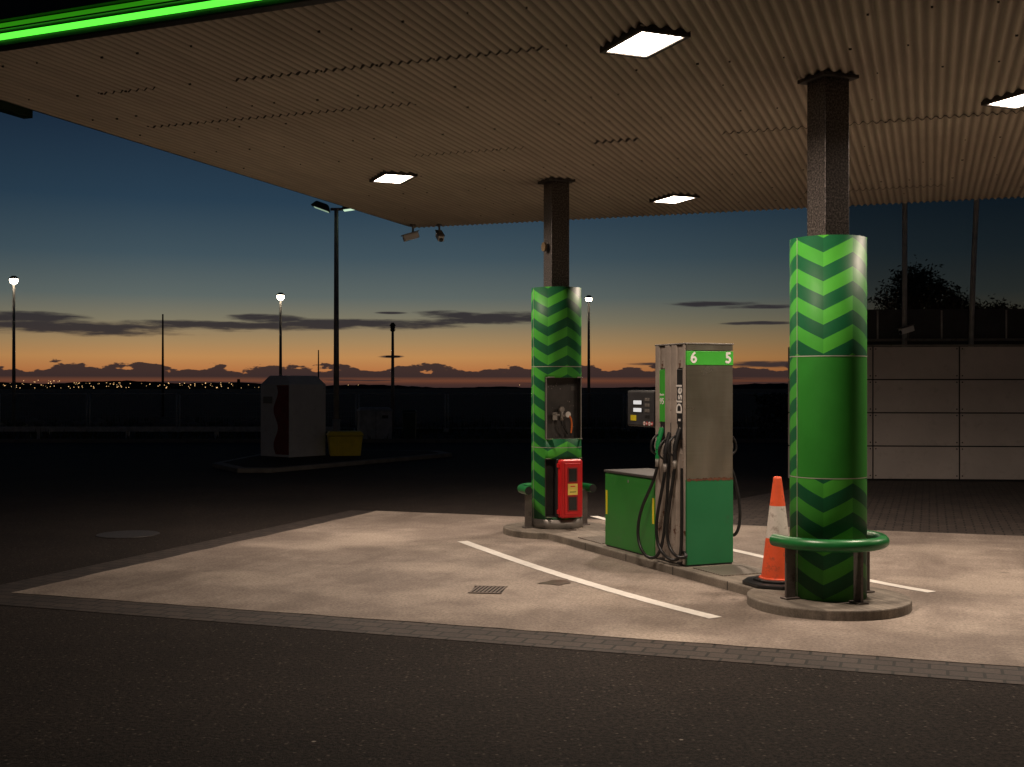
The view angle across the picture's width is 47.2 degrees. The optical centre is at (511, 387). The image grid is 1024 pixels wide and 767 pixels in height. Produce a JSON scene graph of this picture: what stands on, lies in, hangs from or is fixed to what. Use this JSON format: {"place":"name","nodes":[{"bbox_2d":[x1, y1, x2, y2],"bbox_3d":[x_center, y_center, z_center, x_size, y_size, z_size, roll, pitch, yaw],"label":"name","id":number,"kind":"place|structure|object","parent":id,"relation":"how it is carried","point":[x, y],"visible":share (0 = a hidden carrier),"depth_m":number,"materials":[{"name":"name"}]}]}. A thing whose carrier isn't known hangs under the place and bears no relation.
{"place":"outdoors","nodes":[
{"label":"outdoors","id":0,"kind":"place"},
{"bbox_2d":[236,379,240,388],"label":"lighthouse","id":1,"kind":"object","parent":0,"point":[238,384],"visible":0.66,"depth_m":1098.70,"materials":[{"name":"black"}]},
{"bbox_2d":[0,389,787,438],"bbox_3d":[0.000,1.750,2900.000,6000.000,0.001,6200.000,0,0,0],"label":"ground","id":2,"kind":"structure","parent":0,"point":[490,402],"depth_m":112.99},
{"bbox_2d":[8,276,18,426],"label":"street lamp","id":3,"kind":"object","parent":2,"relation":"on","point":[13,280],"visible":0.97,"depth_m":49.94,"materials":[{"name":"metal"}]},
{"bbox_2d":[0,380,248,388],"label":"distant town","id":4,"kind":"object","parent":2,"relation":"on","point":[118,386],"visible":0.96,"depth_m":1233.58,"materials":[{"name":"brown"}]},
{"bbox_2d":[4,380,232,387],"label":"window and street lights","id":5,"kind":"structure","parent":4,"relation":"in","point":[23,380],"depth_m":1149.78,"materials":[{"name":"yellow"}]},
{"bbox_2d":[161,314,163,416],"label":"flagpole","id":6,"kind":"object","parent":2,"relation":"on","point":[162,399],"visible":0.94,"depth_m":69.95,"materials":[{"name":"metal"}]},
{"bbox_2d":[276,293,285,375],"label":"street lamp","id":7,"kind":"object","parent":2,"relation":"on","point":[280,297],"visible":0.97,"depth_m":54.95,"materials":[{"name":"metal"}]},
{"bbox_2d":[357,407,392,438],"bbox_3d":[-4.450,1.200,38.000,1.110,1.100,0.671,0,0,-14],"label":"utility cabinet","id":8,"kind":"object","parent":2,"relation":"on","point":[373,422],"visible":0.79,"depth_m":37.72,"materials":[{"name":"black plastic"}]},
{"bbox_2d":[386,323,399,431],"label":"street lamp","id":9,"kind":"object","parent":2,"relation":"on","point":[392,330],"visible":0.98,"depth_m":45.95,"materials":[{"name":"metal"}]},
{"bbox_2d":[0,439,787,442],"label":"lot kerb","id":10,"kind":"structure","parent":2,"relation":"on","point":[363,440],"depth_m":37.01,"materials":[{"name":"concrete"}]},
{"bbox_2d":[402,410,416,438],"bbox_3d":[-3.450,1.250,39.500,0.462,1.000,0.462,0,0,0],"label":"litter bin","id":11,"kind":"object","parent":2,"relation":"on","point":[409,422],"visible":0.84,"depth_m":39.29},
{"bbox_2d":[585,295,592,423],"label":"street lamp","id":12,"kind":"object","parent":2,"relation":"on","point":[588,298],"visible":0.99,"depth_m":55.94,"materials":[{"name":"metal"}]},
{"bbox_2d":[0,412,787,438],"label":"verge grass","id":13,"kind":"structure","parent":0,"point":[591,434],"depth_m":42.76,"materials":[{"name":"plant"}]},
{"bbox_2d":[0,380,787,388],"bbox_3d":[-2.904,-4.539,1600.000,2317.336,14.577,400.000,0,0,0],"label":"distant hills","id":14,"kind":"structure","parent":0,"point":[739,386],"depth_m":1421.18,"materials":[{"name":"black"}]},
{"bbox_2d":[0,111,806,387],"label":"sky","id":15,"kind":"structure","parent":0,"point":[103,235],"materials":[{"name":"blue"}]},
{"bbox_2d":[0,443,1023,766],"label":"asphalt forecourt","id":16,"kind":"structure","parent":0,"point":[90,689],"depth_m":6.96,"materials":[{"name":"black asphalt"}]},
{"bbox_2d":[96,530,159,538],"bbox_3d":[-4.550,1.742,13.900,0.720,0.008,0.720,0,0,0],"label":"manhole cover","id":17,"kind":"object","parent":16,"relation":"on","point":[129,534],"visible":1,"depth_m":13.85,"materials":[{"name":"metal"}]},
{"bbox_2d":[212,449,451,472],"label":"traffic island","id":18,"kind":"structure","parent":16,"relation":"on","point":[258,463],"depth_m":26.38,"materials":[{"name":"concrete"}]},
{"bbox_2d":[261,376,325,456],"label":"clothing bank","id":19,"kind":"structure","parent":18,"relation":"on","point":[293,416],"depth_m":27.90,"materials":[{"name":"grey metal"}]},
{"bbox_2d":[311,201,352,430],"bbox_3d":[-4.271,-1.429,28.500,1.206,6.198,0.257,0,0,0],"label":"street lamp","id":20,"kind":"object","parent":18,"relation":"on","point":[319,205],"visible":0.69,"depth_m":28.45,"materials":[{"name":"metal"}]},
{"bbox_2d":[326,431,363,455],"bbox_3d":[-4.050,1.355,28.400,0.864,0.590,0.664,0,0,-12],"label":"grit bin","id":21,"kind":"object","parent":18,"relation":"on","point":[344,443],"visible":1,"depth_m":28.11,"materials":[{"name":"yellow plastic"}]},
{"bbox_2d":[0,510,1023,684],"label":"paving strip","id":22,"kind":"object","parent":16,"relation":"on","point":[928,668],"visible":1,"depth_m":8.33,"materials":[{"name":"stone"}]},
{"bbox_2d":[12,511,1023,666],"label":"concrete apron","id":23,"kind":"object","parent":16,"relation":"on","point":[408,566],"visible":0.88,"depth_m":10.18,"materials":[{"name":"grey concrete"}]},
{"bbox_2d":[468,585,507,593],"bbox_3d":[-0.206,1.732,10.040,0.290,0.008,0.350,0,0,8],"label":"drain grate","id":24,"kind":"object","parent":23,"relation":"on","point":[488,589],"visible":1,"depth_m":10.03,"materials":[{"name":"metal"}]},
{"bbox_2d":[540,580,570,584],"bbox_3d":[0.400,1.734,10.423,0.226,0.001,0.295,0,0,38],"label":"oil stain","id":25,"kind":"object","parent":23,"relation":"on","point":[558,582],"visible":1,"depth_m":10.41,"materials":[{"name":"liquid"}]},
{"bbox_2d":[457,541,720,617],"bbox_3d":[0.436,1.734,10.999,0.238,0.001,4.874,0,0,-25],"label":"road marking","id":26,"kind":"object","parent":23,"relation":"on","point":[592,584],"visible":1,"depth_m":10.36,"materials":[{"name":"paint"}]},
{"bbox_2d":[503,522,911,620],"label":"pump island","id":27,"kind":"structure","parent":23,"relation":"on","point":[883,604],"depth_m":10.08,"materials":[{"name":"concrete"}]},
{"bbox_2d":[517,483,595,527],"bbox_3d":[0.465,1.414,14.156,0.938,0.503,0.603,0,0,-23],"label":"guard rail","id":28,"kind":"object","parent":27,"relation":"on","point":[525,489],"visible":0.56,"depth_m":13.86,"materials":[{"name":"green metal"}]},
{"bbox_2d":[532,517,582,529],"bbox_3d":[0.530,1.605,14.002,0.630,0.110,0.630,0,0,-23],"label":"base ring","id":29,"kind":"object","parent":27,"relation":"on","point":[557,524],"visible":0.72,"depth_m":13.73,"materials":[{"name":"grey metal"}]},
{"bbox_2d":[531,286,580,519],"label":"cladding","id":30,"kind":"structure","parent":29,"relation":"on","point":[557,325],"depth_m":13.76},
{"bbox_2d":[533,288,533,517],"bbox_3d":[0.256,0.240,13.885,0.004,2.830,0.006,0,0,-23],"label":"seam","id":31,"kind":"object","parent":30,"relation":"attached to","point":[533,402],"visible":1,"depth_m":13.88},
{"bbox_2d":[531,446,581,447],"bbox_3d":[0.530,0.707,14.002,0.600,0.007,0.600,0,0,-23],"label":"joint ring","id":32,"kind":"object","parent":30,"relation":"attached to","point":[556,447],"visible":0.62,"depth_m":13.73,"materials":[{"name":"metal"}]},
{"bbox_2d":[534,366,579,366],"bbox_3d":[0.530,-0.243,14.002,0.600,0.007,0.600,0,0,-23],"label":"joint ring","id":33,"kind":"object","parent":30,"relation":"attached to","point":[556,366],"visible":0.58,"depth_m":13.73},
{"bbox_2d":[545,377,582,516],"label":"service unit","id":34,"kind":"structure","parent":30,"relation":"attached to","point":[570,390],"depth_m":13.90,"materials":[{"name":"grey metal"}]},
{"bbox_2d":[552,406,567,419],"bbox_3d":[0.569,0.303,13.850,0.212,0.174,0.110,0,0,-23],"label":"air water tap","id":35,"kind":"object","parent":34,"relation":"attached to","point":[560,413],"visible":1,"depth_m":13.80,"materials":[{"name":"grey metal"}]},
{"bbox_2d":[569,416,572,432],"bbox_3d":[0.684,0.431,13.860,0.064,0.222,0.032,0,0,-7],"label":"orange hose","id":36,"kind":"object","parent":35,"relation":"attached to","point":[571,424],"visible":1,"depth_m":13.85,"materials":[{"name":"orange rubber"}]},
{"bbox_2d":[547,438,582,439],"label":"recess floor","id":37,"kind":"structure","parent":34,"relation":"in","point":[562,438],"depth_m":13.84,"materials":[{"name":"grey metal"}]},
{"bbox_2d":[554,458,581,517],"bbox_3d":[0.664,1.180,13.713,0.308,0.690,0.217,0,0,-23],"label":"fire extinguisher box","id":38,"kind":"object","parent":30,"relation":"attached to","point":[567,488],"visible":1,"depth_m":13.62,"materials":[{"name":"red plastic"}]},
{"bbox_2d":[558,459,581,517],"bbox_3d":[0.679,1.180,13.680,0.285,0.680,0.110,0,0,-23],"label":"door","id":39,"kind":"structure","parent":38,"relation":"in","point":[561,471],"depth_m":13.61,"materials":[{"name":"red plastic"}]},
{"bbox_2d":[565,463,579,514],"bbox_3d":[0.702,1.180,13.628,0.200,0.600,0.012,0,0,-23],"label":"door panel","id":40,"kind":"structure","parent":38,"relation":"in","point":[567,465],"depth_m":13.61,"materials":[{"name":"red plastic"}]},
{"bbox_2d":[569,469,576,481],"bbox_3d":[0.706,1.020,13.617,0.100,0.150,0.006,0,0,-23],"label":"window","id":41,"kind":"structure","parent":38,"relation":"in","point":[572,472],"depth_m":13.61,"materials":[{"name":"black glass"}]},
{"bbox_2d":[569,497,576,509],"bbox_3d":[0.706,1.350,13.617,0.100,0.150,0.006,0,0,-23],"label":"window","id":42,"kind":"structure","parent":38,"relation":"in","point":[572,500],"depth_m":13.61,"materials":[{"name":"black glass"}]},
{"bbox_2d":[604,343,741,566],"bbox_3d":[1.511,0.626,11.640,0.825,2.078,1.655,0,0,-23],"label":"fuel pump","id":43,"kind":"object","parent":27,"relation":"on","point":[675,506],"visible":1,"depth_m":11.00,"materials":[{"name":"green metal"}]},
{"bbox_2d":[742,476,788,589],"bbox_3d":[2.235,1.205,9.870,0.540,0.910,0.540,0,0,-20],"label":"traffic cone","id":44,"kind":"object","parent":27,"relation":"on","point":[772,576],"visible":0.66,"depth_m":9.80,"materials":[{"name":"orange plastic"}]},
{"bbox_2d":[790,234,866,601],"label":"cladding","id":45,"kind":"structure","parent":27,"relation":"on","point":[828,394],"depth_m":9.09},
{"bbox_2d":[789,475,866,478],"bbox_3d":[2.520,0.707,9.350,0.600,0.007,0.600,0,0,-23],"label":"joint ring","id":46,"kind":"object","parent":45,"relation":"attached to","point":[829,478],"visible":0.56,"depth_m":9.09,"materials":[{"name":"green metal"}]},
{"bbox_2d":[789,355,866,357],"bbox_3d":[2.520,-0.243,9.350,0.600,0.007,0.600,0,0,-23],"label":"joint ring","id":47,"kind":"object","parent":45,"relation":"attached to","point":[827,355],"visible":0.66,"depth_m":9.08,"materials":[{"name":"green metal"}]},
{"bbox_2d":[769,530,889,604],"bbox_3d":[2.586,1.414,9.196,0.938,0.503,0.603,0,0,-23],"label":"guard rail","id":48,"kind":"object","parent":27,"relation":"on","point":[874,541],"visible":0.94,"depth_m":9.02,"materials":[{"name":"green metal"}]},
{"bbox_2d":[591,516,934,591],"bbox_3d":[2.277,1.734,12.845,0.226,0.001,6.366,0,0,-23],"label":"road marking","id":49,"kind":"object","parent":23,"relation":"on","point":[871,580],"visible":0.34,"depth_m":10.42,"materials":[{"name":"paint"}]},
{"bbox_2d":[587,480,1023,535],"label":"paved yard","id":50,"kind":"structure","parent":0,"point":[981,507],"depth_m":17.00,"materials":[{"name":"stone"}]},
{"bbox_2d":[867,348,1023,480],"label":"backing","id":51,"kind":"object","parent":50,"relation":"on","point":[959,413],"depth_m":21.81,"materials":[{"name":"black plastic"}]},
{"bbox_2d":[788,347,1023,479],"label":"panels","id":52,"kind":"object","parent":51,"relation":"attached to","point":[924,429],"visible":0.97,"depth_m":21.77,"materials":[{"name":"grey metal"}]},
{"bbox_2d":[870,348,962,476],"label":"panel bolts","id":53,"kind":"object","parent":52,"relation":"attached to","point":[956,409],"visible":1,"depth_m":21.75,"materials":[{"name":"metal"}]},
{"bbox_2d":[849,197,1023,347],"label":"glazed shelter","id":54,"kind":"object","parent":52,"relation":"on","point":[945,272],"visible":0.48,"depth_m":22.55,"materials":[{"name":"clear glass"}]},
{"bbox_2d":[897,324,914,339],"bbox_3d":[7.451,-1.051,22.182,0.330,0.289,0.126,0,0,-20],"label":"security camera","id":55,"kind":"object","parent":54,"relation":"attached to","point":[907,329],"visible":1,"depth_m":22.14,"materials":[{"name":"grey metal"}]},
{"bbox_2d":[867,344,1023,346],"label":"coping","id":56,"kind":"object","parent":51,"relation":"on","point":[950,345],"depth_m":21.73,"materials":[{"name":"grey metal"}]},
{"bbox_3d":[2.520,-1.156,9.350,0.576,0.012,0.576,0,0,-23],"label":"cap","id":57,"kind":"object","parent":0,"visible":0},
{"bbox_2d":[807,76,848,235],"bbox_3d":[2.520,-1.805,9.350,0.233,1.310,0.233,0,0,-23],"label":"steel post","id":58,"kind":"object","parent":57,"relation":"on","point":[827,155],"visible":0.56,"depth_m":9.25,"materials":[{"name":"metal"}]},
{"bbox_2d":[0,0,1023,227],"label":"station canopy","id":59,"kind":"object","parent":58,"relation":"on","point":[477,112],"visible":0.94,"depth_m":9.93,"materials":[{"name":"metal"}]},
{"bbox_2d":[369,170,417,184],"bbox_3d":[-1.392,-2.462,13.740,0.405,0.050,0.605,0,0,-23],"label":"canopy light","id":60,"kind":"object","parent":59,"relation":"attached to","point":[393,177],"visible":1,"depth_m":13.67,"materials":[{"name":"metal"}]},
{"bbox_2d":[401,224,418,241],"bbox_3d":[-1.541,-2.336,17.739,0.273,0.268,0.105,0,0,-15],"label":"security camera","id":61,"kind":"object","parent":59,"relation":"attached to","point":[413,234],"visible":1,"depth_m":17.71,"materials":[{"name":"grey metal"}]},
{"bbox_2d":[435,224,444,241],"bbox_3d":[-1.090,-2.328,17.711,0.105,0.284,0.266,0,0,-15],"label":"security camera","id":62,"kind":"object","parent":59,"relation":"attached to","point":[439,235],"visible":1,"depth_m":17.66,"materials":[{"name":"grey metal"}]},
{"bbox_2d":[538,177,574,184],"bbox_3d":[0.530,-2.456,14.002,0.340,0.030,0.340,0,0,-23],"label":"flange","id":63,"kind":"object","parent":59,"relation":"attached to","point":[546,180],"visible":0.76,"depth_m":13.87,"materials":[{"name":"metal"}]},
{"bbox_2d":[600,23,690,58],"bbox_3d":[0.942,-2.462,8.357,0.405,0.050,0.605,0,0,-23],"label":"canopy light","id":64,"kind":"object","parent":59,"relation":"attached to","point":[641,40],"visible":1,"depth_m":8.29,"materials":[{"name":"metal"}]},
{"bbox_2d":[649,192,699,203],"bbox_3d":[2.114,-2.462,15.270,0.405,0.050,0.605,0,0,-23],"label":"canopy light","id":65,"kind":"object","parent":59,"relation":"attached to","point":[673,198],"visible":1,"depth_m":15.19,"materials":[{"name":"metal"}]},
{"bbox_2d":[797,70,858,84],"bbox_3d":[2.520,-2.456,9.350,0.340,0.030,0.340,0,0,-23],"label":"flange","id":66,"kind":"object","parent":59,"relation":"attached to","point":[821,74],"visible":0.69,"depth_m":9.23,"materials":[{"name":"metal"}]},
{"bbox_2d":[981,89,1023,109],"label":"canopy light","id":67,"kind":"object","parent":59,"relation":"attached to","point":[1014,100],"visible":1,"depth_m":10.03,"materials":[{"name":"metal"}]},
{"bbox_3d":[0.530,-1.156,14.002,0.576,0.012,0.576,0,0,-23],"label":"cap","id":68,"kind":"object","parent":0,"visible":0},
{"bbox_2d":[544,181,568,286],"bbox_3d":[0.530,-1.805,14.002,0.233,1.310,0.233,0,0,-23],"label":"steel post","id":69,"kind":"object","parent":68,"relation":"on","point":[556,231],"visible":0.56,"depth_m":13.90,"materials":[{"name":"metal"}]},
{"bbox_2d":[541,242,546,251],"bbox_3d":[0.381,-1.670,13.939,0.025,0.109,0.109,0,0,-23],"label":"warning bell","id":70,"kind":"object","parent":69,"relation":"attached to","point":[544,246],"visible":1,"depth_m":13.92,"materials":[{"name":"beige metal"}]}
]}

